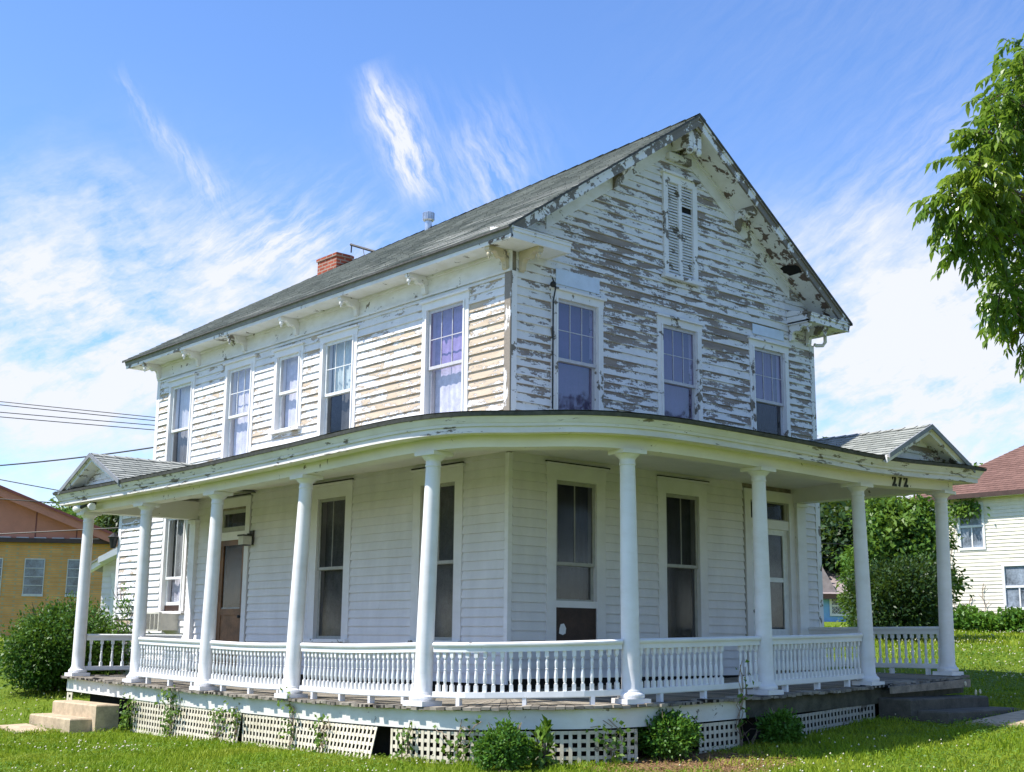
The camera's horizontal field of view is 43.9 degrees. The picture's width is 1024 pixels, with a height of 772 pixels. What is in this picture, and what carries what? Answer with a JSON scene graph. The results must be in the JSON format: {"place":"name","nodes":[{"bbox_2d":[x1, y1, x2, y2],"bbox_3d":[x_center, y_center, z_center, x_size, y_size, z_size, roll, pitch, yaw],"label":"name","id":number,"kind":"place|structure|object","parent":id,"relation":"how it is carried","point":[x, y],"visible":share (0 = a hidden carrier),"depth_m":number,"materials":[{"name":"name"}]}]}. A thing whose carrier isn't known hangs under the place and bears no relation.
{"place":"outdoors","nodes":[
{"label":"outdoors","id":0,"kind":"place"},
{"bbox_2d":[0,479,57,490],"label":"power line","id":1,"kind":"object","parent":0,"point":[28,484],"visible":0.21,"depth_m":33.97,"materials":[{"name":"black metal"}]},
{"bbox_2d":[0,498,59,503],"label":"power line","id":2,"kind":"object","parent":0,"point":[29,500],"visible":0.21,"depth_m":33.97,"materials":[{"name":"black metal"}]},
{"bbox_2d":[0,527,118,533],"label":"power line","id":3,"kind":"object","parent":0,"point":[58,530],"visible":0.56,"depth_m":37.98,"materials":[{"name":"black metal"}]},
{"bbox_2d":[0,412,154,425],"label":"power line","id":4,"kind":"object","parent":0,"point":[77,418],"visible":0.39,"depth_m":39.97,"materials":[{"name":"black metal"}]},
{"bbox_2d":[0,401,155,417],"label":"power line","id":5,"kind":"object","parent":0,"point":[78,409],"visible":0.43,"depth_m":39.97,"materials":[{"name":"black metal"}]},
{"bbox_2d":[3,417,153,429],"bbox_3d":[-19.980,0.507,39.999,31.034,2.484,0.024,1,-11,-1],"label":"power line","id":6,"kind":"object","parent":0,"point":[79,423],"visible":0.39,"depth_m":39.97,"materials":[{"name":"black metal"}]},
{"bbox_2d":[2,405,154,420],"bbox_3d":[-19.980,0.063,39.999,31.042,3.010,0.024,1,-11,-1],"label":"power line","id":7,"kind":"object","parent":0,"point":[77,412],"visible":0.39,"depth_m":39.97,"materials":[{"name":"black metal"}]},
{"bbox_2d":[0,622,1023,771],"bbox_3d":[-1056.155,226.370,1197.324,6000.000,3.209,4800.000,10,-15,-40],"label":"ground","id":8,"kind":"structure","parent":0,"point":[82,697],"depth_m":15.62,"materials":[{"name":"green plant"}]},
{"bbox_2d":[0,723,45,733],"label":"walkway","id":9,"kind":"structure","parent":8,"relation":"on","point":[16,727],"depth_m":19.74,"materials":[{"name":"concrete"}]},
{"bbox_2d":[44,491,72,513],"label":"tree","id":10,"kind":"object","parent":8,"relation":"on","point":[62,508],"depth_m":69.17,"materials":[{"name":"green plant"}]},
{"bbox_2d":[0,485,117,637],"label":"brick building","id":11,"kind":"structure","parent":8,"relation":"on","point":[36,569],"depth_m":46.12,"materials":[{"name":"brick"}]},
{"bbox_2d":[0,558,2,593],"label":"window","id":12,"kind":"structure","parent":11,"relation":"in","point":[1,559],"depth_m":45.91,"materials":[{"name":"blue glass"}]},
{"bbox_2d":[22,558,45,596],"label":"window","id":13,"kind":"structure","parent":11,"relation":"in","point":[34,568],"depth_m":46.01,"materials":[{"name":"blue glass"}]},
{"bbox_2d":[65,559,79,596],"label":"window","id":14,"kind":"structure","parent":11,"relation":"in","point":[73,565],"depth_m":46.20,"materials":[{"name":"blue glass"}]},
{"bbox_2d":[0,590,127,692],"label":"bush","id":15,"kind":"object","parent":8,"relation":"on","point":[35,657],"visible":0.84,"depth_m":23.61,"materials":[{"name":"green plant"}]},
{"bbox_2d":[29,700,118,733],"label":"concrete steps","id":16,"kind":"structure","parent":8,"relation":"on","point":[69,716],"depth_m":19.51,"materials":[{"name":"beige concrete"}]},
{"bbox_2d":[51,505,114,529],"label":"tree","id":17,"kind":"object","parent":8,"relation":"on","point":[73,513],"visible":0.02,"depth_m":62.75,"materials":[{"name":"green plant"}]},
{"bbox_2d":[74,514,119,533],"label":"tree","id":18,"kind":"object","parent":8,"relation":"on","point":[112,520],"visible":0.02,"depth_m":59.06,"materials":[{"name":"green plant"}]},
{"bbox_2d":[91,547,116,627],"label":"white outbuilding","id":19,"kind":"structure","parent":8,"relation":"on","point":[105,563],"depth_m":30.65,"materials":[{"name":"paint"}]},
{"bbox_2d":[109,573,115,618],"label":"window","id":20,"kind":"structure","parent":19,"relation":"in","point":[112,574],"depth_m":30.63,"materials":[{"name":"paint"}]},
{"bbox_2d":[104,583,133,674],"bbox_3d":[-7.486,4.792,24.519,1.024,2.017,1.122,10,-15,-40],"label":"sapling","id":21,"kind":"object","parent":8,"relation":"on","point":[124,624],"visible":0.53,"depth_m":24.40,"materials":[{"name":"green plant"}]},
{"bbox_2d":[117,692,138,730],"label":"vine","id":22,"kind":"object","parent":8,"relation":"on","point":[127,715],"visible":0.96,"depth_m":19.25,"materials":[{"name":"green plant"}]},
{"bbox_2d":[154,685,181,736],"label":"vine","id":23,"kind":"object","parent":8,"relation":"on","point":[170,715],"visible":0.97,"depth_m":18.31,"materials":[{"name":"green plant"}]},
{"bbox_2d":[201,707,228,741],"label":"vine","id":24,"kind":"object","parent":8,"relation":"on","point":[219,716],"visible":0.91,"depth_m":17.26,"materials":[{"name":"green plant"}]},
{"bbox_2d":[223,697,242,743],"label":"vine","id":25,"kind":"object","parent":8,"relation":"on","point":[234,714],"visible":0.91,"depth_m":16.93,"materials":[{"name":"green plant"}]},
{"bbox_2d":[277,687,297,749],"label":"vine","id":26,"kind":"object","parent":8,"relation":"on","point":[291,711],"visible":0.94,"depth_m":15.91,"materials":[{"name":"green plant"}]},
{"bbox_2d":[389,721,419,761],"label":"vine","id":27,"kind":"object","parent":8,"relation":"on","point":[408,747],"visible":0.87,"depth_m":13.98,"materials":[{"name":"green plant"}]},
{"bbox_2d":[470,711,543,771],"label":"shrub","id":28,"kind":"object","parent":8,"relation":"on","point":[507,744],"visible":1,"depth_m":12.91,"materials":[{"name":"green plant"}]},
{"bbox_2d":[52,113,986,760],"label":"old house","id":29,"kind":"structure","parent":8,"relation":"on","point":[556,451],"depth_m":18.39,"materials":[{"name":"grey wood"}]},
{"bbox_2d":[67,692,72,699],"bbox_3d":[-7.329,5.298,21.038,0.011,0.454,0.212,10,-15,-41],"label":"lattice panel","id":30,"kind":"object","parent":29,"relation":"attached to","point":[70,697],"visible":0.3,"depth_m":21.06,"materials":[{"name":"white wood"}]},
{"bbox_2d":[0,447,153,465],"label":"power line","id":31,"kind":"object","parent":29,"relation":"attached to","point":[75,457],"visible":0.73,"depth_m":27.05,"materials":[{"name":"black metal"}]},
{"bbox_2d":[73,502,95,512],"bbox_3d":[-7.065,2.003,21.245,0.289,0.204,0.705,10,-15,-40],"label":"floodlight","id":32,"kind":"object","parent":29,"relation":"attached to","point":[79,508],"visible":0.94,"depth_m":21.27,"materials":[{"name":"white metal"}]},
{"bbox_2d":[108,532,118,548],"bbox_3d":[-7.928,3.065,25.299,0.240,0.328,0.228,10,-15,-40],"label":"yard lamp","id":33,"kind":"object","parent":29,"relation":"attached to","point":[113,538],"visible":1,"depth_m":25.23,"materials":[{"name":"black metal"}]},
{"bbox_2d":[146,612,178,633],"bbox_3d":[-6.375,4.375,23.053,0.415,0.533,0.680,10,-15,-40],"label":"air conditioner","id":34,"kind":"object","parent":29,"relation":"attached to","point":[157,621],"visible":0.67,"depth_m":22.85,"materials":[{"name":"beige plastic"}]},
{"bbox_2d":[155,519,188,613],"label":"window","id":35,"kind":"structure","parent":29,"relation":"in","point":[177,604],"depth_m":23.61,"materials":[{"name":"paint"}]},
{"bbox_2d":[165,373,196,463],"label":"window","id":36,"kind":"structure","parent":29,"relation":"in","point":[186,383],"depth_m":24.23,"materials":[{"name":"paint"}]},
{"bbox_2d":[130,699,241,744],"bbox_3d":[-4.724,4.817,18.130,0.089,0.553,3.304,10,-15,-40],"label":"lattice panel","id":37,"kind":"object","parent":29,"relation":"attached to","point":[178,725],"visible":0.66,"depth_m":18.13,"materials":[{"name":"white wood"}]},
{"bbox_2d":[215,495,252,676],"bbox_3d":[-4.754,3.457,21.790,0.260,3.080,1.180,10,-15,-40],"label":"side door","id":38,"kind":"structure","parent":29,"relation":"in","point":[234,558],"depth_m":21.79,"materials":[{"name":"brown wood"}]},
{"bbox_2d":[221,354,256,457],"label":"window","id":39,"kind":"structure","parent":29,"relation":"in","point":[241,370],"depth_m":22.58,"materials":[{"name":"paint"}]},
{"bbox_2d":[237,531,253,545],"bbox_3d":[-4.454,2.547,21.309,0.233,0.255,0.190,10,-15,-40],"label":"wall lantern","id":40,"kind":"object","parent":29,"relation":"attached to","point":[247,539],"depth_m":21.25,"materials":[{"name":"beige plastic"}]},
{"bbox_2d":[268,341,304,434],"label":"window","id":41,"kind":"structure","parent":29,"relation":"in","point":[289,358],"depth_m":21.37,"materials":[{"name":"paint"}]},
{"bbox_2d":[242,714,377,758],"bbox_3d":[-2.566,4.343,15.684,0.120,0.452,3.220,9,-14,-37],"label":"lattice panel","id":42,"kind":"object","parent":29,"relation":"attached to","point":[312,737],"visible":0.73,"depth_m":15.63,"materials":[{"name":"white wood"}]},
{"bbox_2d":[307,713,331,752],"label":"vine","id":43,"kind":"object","parent":42,"relation":"attached to","point":[317,740],"visible":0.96,"depth_m":15.28,"materials":[{"name":"green plant"}]},
{"bbox_2d":[303,480,354,642],"bbox_3d":[-2.756,2.707,19.568,0.237,2.428,1.182,10,-15,-40],"label":"window","id":44,"kind":"structure","parent":29,"relation":"in","point":[332,503],"depth_m":19.71,"materials":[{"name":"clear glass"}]},
{"bbox_2d":[317,324,359,435],"bbox_3d":[-2.700,0.048,20.087,0.251,1.868,1.115,10,-15,-40],"label":"window","id":45,"kind":"structure","parent":29,"relation":"in","point":[344,360],"depth_m":20.27,"materials":[{"name":"paint"}]},
{"bbox_2d":[350,243,374,252],"bbox_3d":[-3.022,-2.828,26.234,0.077,0.498,1.140,10,-15,-40],"label":"roof aerial","id":46,"kind":"object","parent":29,"relation":"attached to","point":[361,247],"visible":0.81,"depth_m":26.35,"materials":[{"name":"black metal"}]},
{"bbox_2d":[406,463,465,642],"bbox_3d":[-0.999,2.336,17.603,0.237,2.428,1.185,10,-15,-40],"label":"window","id":47,"kind":"structure","parent":29,"relation":"in","point":[448,618],"depth_m":17.63,"materials":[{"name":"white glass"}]},
{"bbox_2d":[419,288,471,414],"bbox_3d":[-0.910,-0.363,18.072,0.227,1.867,1.133,10,-15,-40],"label":"window","id":48,"kind":"structure","parent":29,"relation":"in","point":[445,336],"depth_m":18.24,"materials":[{"name":"paint"}]},
{"bbox_2d":[390,728,637,764],"bbox_3d":[-0.065,3.905,13.734,2.792,0.434,0.485,-2,-12,14],"label":"lattice panel","id":49,"kind":"object","parent":29,"relation":"attached to","point":[561,749],"visible":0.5,"depth_m":13.59,"materials":[{"name":"white wood"}]},
{"bbox_2d":[432,715,481,765],"bbox_3d":[-0.607,3.816,13.582,0.604,0.606,0.298,-4,-12,21],"label":"vine","id":50,"kind":"object","parent":49,"relation":"attached to","point":[459,752],"visible":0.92,"depth_m":13.56,"materials":[{"name":"green plant"}]},
{"bbox_2d":[545,461,608,651],"bbox_3d":[0.833,2.335,17.297,1.176,2.508,0.227,10,-15,-40],"label":"window","id":51,"kind":"structure","parent":29,"relation":"in","point":[575,494],"depth_m":17.39,"materials":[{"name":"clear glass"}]},
{"bbox_2d":[549,286,606,409],"bbox_3d":[0.877,-0.389,17.850,1.080,1.867,0.227,10,-15,-40],"label":"window","id":52,"kind":"structure","parent":29,"relation":"in","point":[578,317],"depth_m":17.99,"materials":[{"name":"paint"}]},
{"bbox_2d":[655,312,704,420],"bbox_3d":[2.498,-0.097,19.245,1.074,1.867,0.227,10,-15,-40],"label":"window","id":53,"kind":"structure","parent":29,"relation":"in","point":[679,371],"depth_m":19.40,"materials":[{"name":"paint"}]},
{"bbox_2d":[656,476,709,637],"bbox_3d":[2.474,2.576,18.718,1.148,2.398,0.227,10,-15,-40],"label":"window","id":54,"kind":"structure","parent":29,"relation":"in","point":[683,608],"depth_m":18.83,"materials":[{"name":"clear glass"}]},
{"bbox_2d":[699,720,739,753],"bbox_3d":[2.357,3.999,14.447,0.729,0.364,0.014,11,-15,-42],"label":"lattice panel","id":55,"kind":"object","parent":29,"relation":"attached to","point":[724,731],"visible":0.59,"depth_m":14.45,"materials":[{"name":"white wood"}]},
{"bbox_2d":[747,336,790,436],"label":"window","id":56,"kind":"structure","parent":29,"relation":"in","point":[762,353],"depth_m":20.83,"materials":[{"name":"paint"}]},
{"bbox_2d":[742,488,797,674],"bbox_3d":[4.016,3.127,20.036,1.280,2.940,0.260,10,-15,-40],"label":"front door","id":57,"kind":"structure","parent":29,"relation":"in","point":[782,554],"depth_m":20.23,"materials":[{"name":"paint"}]},
{"bbox_2d":[793,704,874,733],"bbox_3d":[4.060,4.253,16.132,0.028,0.393,2.182,-10,-15,43],"label":"lattice panel","id":58,"kind":"object","parent":29,"relation":"attached to","point":[833,718],"visible":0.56,"depth_m":16.18,"materials":[{"name":"white wood"}]},
{"bbox_2d":[527,715,558,769],"bbox_3d":[0.297,3.713,13.225,0.370,0.610,0.483,-1,-11,9],"label":"seedling","id":59,"kind":"object","parent":8,"relation":"on","point":[545,735],"visible":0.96,"depth_m":13.16,"materials":[{"name":"green plant"}]},
{"bbox_2d":[586,717,634,763],"bbox_3d":[1.014,3.756,13.401,0.520,0.512,0.329,10,-15,-40],"label":"vine","id":60,"kind":"object","parent":8,"relation":"on","point":[619,730],"visible":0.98,"depth_m":13.44,"materials":[{"name":"green plant"}]},
{"bbox_2d":[624,703,704,759],"bbox_3d":[1.689,3.773,13.794,0.824,0.639,0.856,10,-15,-40],"label":"shrub","id":61,"kind":"object","parent":8,"relation":"on","point":[654,739],"visible":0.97,"depth_m":13.64,"materials":[{"name":"green plant"}]},
{"bbox_2d":[583,744,803,771],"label":"bark mulch","id":62,"kind":"object","parent":8,"relation":"on","point":[689,762],"visible":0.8,"depth_m":13.27,"materials":[{"name":"brown wood"}]},
{"bbox_2d":[721,716,761,744],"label":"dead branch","id":63,"kind":"object","parent":8,"relation":"on","point":[744,733],"visible":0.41,"depth_m":14.96,"materials":[{"name":"brown wood"}]},
{"bbox_2d":[735,659,755,744],"bbox_3d":[2.680,3.671,14.635,0.228,1.029,0.265,-1,-11,10],"label":"vine","id":64,"kind":"object","parent":8,"relation":"on","point":[740,706],"visible":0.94,"depth_m":14.64,"materials":[{"name":"green plant"}]},
{"bbox_2d":[753,705,808,745],"bbox_3d":[3.120,3.956,14.731,0.564,0.532,0.564,10,-15,-40],"label":"shrub","id":65,"kind":"object","parent":8,"relation":"on","point":[780,726],"visible":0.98,"depth_m":14.63,"materials":[{"name":"green plant"}]},
{"bbox_2d":[835,551,872,626],"bbox_3d":[9.477,5.701,34.675,1.376,2.469,1.345,-4,-12,22],"label":"bush","id":66,"kind":"object","parent":8,"relation":"on","point":[849,566],"visible":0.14,"depth_m":34.72,"materials":[{"name":"green plant"}]},
{"bbox_2d":[822,567,896,621],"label":"blue house","id":67,"kind":"structure","parent":8,"relation":"on","point":[832,609],"depth_m":54.12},
{"bbox_2d":[829,599,850,615],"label":"window","id":68,"kind":"structure","parent":67,"relation":"in","point":[835,610],"depth_m":54.08,"materials":[{"name":"paint"}]},
{"bbox_2d":[820,436,900,512],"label":"tree","id":69,"kind":"object","parent":8,"relation":"on","point":[831,504],"depth_m":63.82,"materials":[{"name":"green plant"}]},
{"bbox_2d":[820,495,908,575],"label":"tree","id":70,"kind":"object","parent":8,"relation":"on","point":[836,530],"visible":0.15,"depth_m":56.19,"materials":[{"name":"green plant"}]},
{"bbox_2d":[835,548,966,641],"bbox_3d":[10.123,5.439,33.198,3.410,2.539,3.045,2,-11,-7],"label":"bush","id":71,"kind":"object","parent":8,"relation":"on","point":[894,582],"visible":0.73,"depth_m":32.52,"materials":[{"name":"green plant"}]},
{"bbox_2d":[831,494,974,610],"bbox_3d":[11.042,4.997,36.004,3.506,4.392,3.620,10,-15,-40],"label":"tree","id":72,"kind":"object","parent":8,"relation":"on","point":[908,527],"visible":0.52,"depth_m":35.46,"materials":[{"name":"green plant"}]},
{"bbox_2d":[878,679,1020,723],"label":"concrete steps","id":73,"kind":"structure","parent":8,"relation":"on","point":[942,708],"depth_m":16.93,"materials":[{"name":"grey concrete"}]},
{"bbox_2d":[900,602,1023,633],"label":"hedge","id":74,"kind":"object","parent":8,"relation":"on","point":[1009,619],"visible":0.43,"depth_m":41.85,"materials":[{"name":"green plant"}]},
{"bbox_2d":[906,33,1023,382],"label":"leafy tree","id":75,"kind":"object","parent":8,"relation":"on","point":[996,205],"visible":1,"depth_m":11.78,"materials":[{"name":"green plant"}]},
{"bbox_2d":[908,445,1023,613],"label":"white house","id":76,"kind":"structure","parent":8,"relation":"on","point":[989,554],"depth_m":43.80,"materials":[{"name":"beige wood"}]},
{"bbox_2d":[947,497,990,609],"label":"climbing plant","id":77,"kind":"object","parent":76,"relation":"attached to","point":[956,509],"visible":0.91,"depth_m":44.39,"materials":[{"name":"green plant"}]},
{"bbox_2d":[957,502,985,550],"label":"window","id":78,"kind":"structure","parent":76,"relation":"in","point":[973,533],"depth_m":44.33,"materials":[{"name":"paint"}]},
{"bbox_2d":[1001,563,1023,609],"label":"window","id":79,"kind":"structure","parent":76,"relation":"in","point":[1012,573],"depth_m":42.98,"materials":[{"name":"paint"}]},
{"bbox_2d":[966,710,1023,727],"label":"walkway","id":80,"kind":"structure","parent":8,"relation":"on","point":[1016,716],"depth_m":16.51,"materials":[{"name":"concrete"}]},
{"bbox_2d":[0,0,1023,507],"label":"sky","id":81,"kind":"structure","parent":0,"point":[169,169],"materials":[{"name":"blue"}]}
]}

